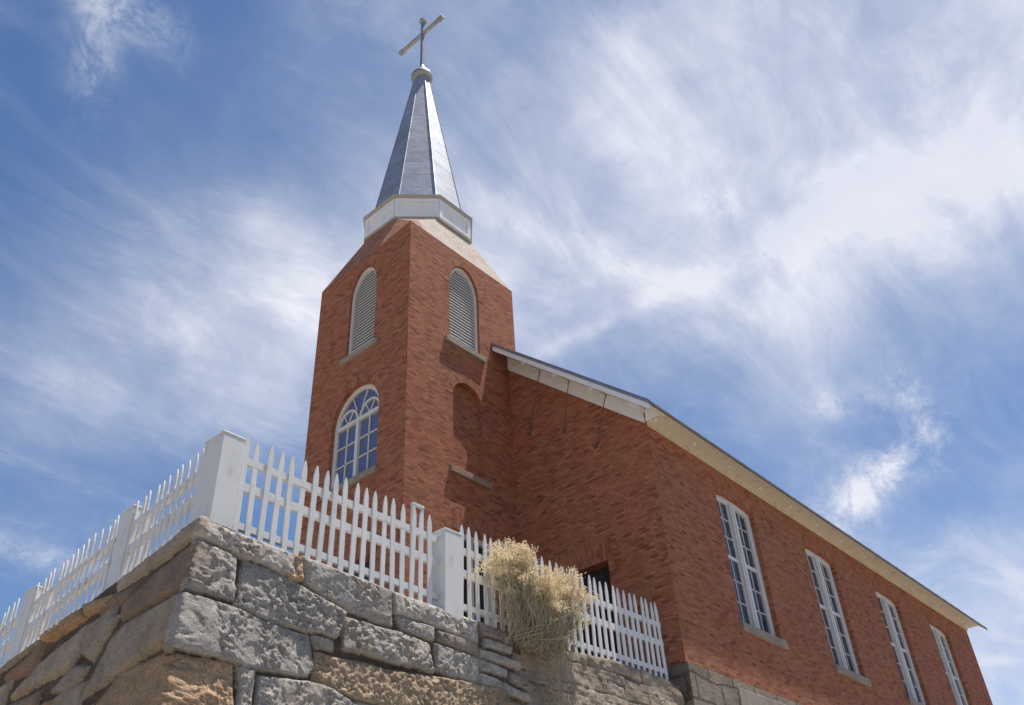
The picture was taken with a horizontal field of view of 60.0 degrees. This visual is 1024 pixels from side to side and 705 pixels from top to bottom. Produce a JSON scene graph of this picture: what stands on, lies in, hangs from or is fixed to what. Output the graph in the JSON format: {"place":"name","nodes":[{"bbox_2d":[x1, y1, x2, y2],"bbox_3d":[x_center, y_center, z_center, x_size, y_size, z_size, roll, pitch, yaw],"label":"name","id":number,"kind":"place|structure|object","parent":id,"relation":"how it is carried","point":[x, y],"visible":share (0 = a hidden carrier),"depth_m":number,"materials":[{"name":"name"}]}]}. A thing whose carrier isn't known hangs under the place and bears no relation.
{"place":"outdoors","nodes":[
{"label":"outdoors","id":0,"kind":"place"},
{"bbox_2d":[0,0,1023,704],"label":"sky","id":1,"kind":"structure","parent":0,"point":[792,230],"materials":[{"name":"blue"}]},
{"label":"churchyard ground","id":2,"kind":"structure","parent":0,"visible":0},
{"bbox_2d":[409,502,424,598],"bbox_3d":[-1.020,2.341,9.454,0.040,1.590,0.175,-30,-44,31],"label":"handrail","id":3,"kind":"object","parent":2,"relation":"on","point":[416,505],"visible":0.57,"depth_m":9.86,"materials":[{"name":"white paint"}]},
{"bbox_2d":[298,14,992,704],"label":"church","id":4,"kind":"structure","parent":2,"relation":"on","point":[440,398],"depth_m":14.56,"materials":[{"name":"red brick"}]},
{"bbox_2d":[320,384,378,500],"bbox_3d":[-2.536,1.333,14.255,1.300,1.905,0.180,-30,-44,31],"label":"arched window","id":5,"kind":"structure","parent":4,"relation":"in","point":[355,441],"depth_m":14.30,"materials":[{"name":"white paint"}]},
{"bbox_2d":[343,556,369,580],"bbox_3d":[-2.256,4.235,12.084,1.100,2.800,0.110,-30,-44,31],"label":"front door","id":6,"kind":"structure","parent":4,"relation":"in","point":[367,560],"depth_m":12.68,"materials":[{"name":"paint"}]},
{"bbox_2d":[456,530,491,625],"bbox_3d":[-0.552,4.094,12.527,0.058,3.190,0.760,-30,-44,31],"label":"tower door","id":7,"kind":"structure","parent":4,"relation":"in","point":[480,543],"depth_m":13.15,"materials":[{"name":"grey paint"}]},
{"bbox_2d":[575,566,618,661],"bbox_3d":[1.265,4.276,12.480,0.880,2.470,0.065,-30,-44,31],"label":"side door","id":8,"kind":"structure","parent":4,"relation":"in","point":[602,575],"depth_m":12.84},
{"bbox_2d":[712,480,788,649],"bbox_3d":[3.682,3.319,14.049,0.211,2.535,1.350,-30,-44,31],"label":"long window","id":9,"kind":"structure","parent":4,"relation":"in","point":[755,614],"depth_m":14.11,"materials":[{"name":"white paint"}]},
{"bbox_2d":[801,535,871,686],"bbox_3d":[5.747,4.616,15.963,0.211,2.535,1.350,-30,-44,31],"label":"long window","id":10,"kind":"structure","parent":4,"relation":"in","point":[845,665],"depth_m":16.04,"materials":[{"name":"white paint"}]},
{"bbox_2d":[871,579,925,704],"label":"long window","id":11,"kind":"structure","parent":4,"relation":"in","point":[911,684],"depth_m":18.03,"materials":[{"name":"white paint"}]},
{"bbox_2d":[926,614,967,704],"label":"long window","id":12,"kind":"structure","parent":4,"relation":"in","point":[940,639],"depth_m":20.01,"materials":[{"name":"white paint"}]},
{"label":"ground","id":13,"kind":"structure","parent":0,"visible":0},
{"bbox_2d":[0,516,683,704],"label":"retaining wall","id":14,"kind":"structure","parent":13,"relation":"on","point":[201,610],"depth_m":7.22,"materials":[{"name":"stone"}]},
{"bbox_2d":[0,448,204,667],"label":"picket fence","id":15,"kind":"object","parent":14,"relation":"on","point":[138,530],"visible":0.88,"depth_m":8.20,"materials":[{"name":"white paint"}]},
{"bbox_2d":[191,430,668,679],"bbox_3d":[-0.278,2.402,9.323,0.298,1.147,6.589,-31,-45,32],"label":"picket fence","id":16,"kind":"object","parent":14,"relation":"on","point":[223,486],"visible":0.68,"depth_m":8.35,"materials":[{"name":"white paint"}]},
{"bbox_2d":[472,537,599,691],"bbox_3d":[0.356,2.810,9.329,0.696,1.582,1.851,-30,-44,31],"label":"rabbitbrush","id":17,"kind":"object","parent":14,"relation":"on","point":[538,613],"visible":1,"depth_m":9.29,"materials":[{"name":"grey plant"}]},
{"bbox_2d":[537,646,572,704],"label":"dry grass","id":18,"kind":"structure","parent":14,"relation":"attached to","point":[551,687],"depth_m":9.08,"materials":[{"name":"beige plant"}]}
]}

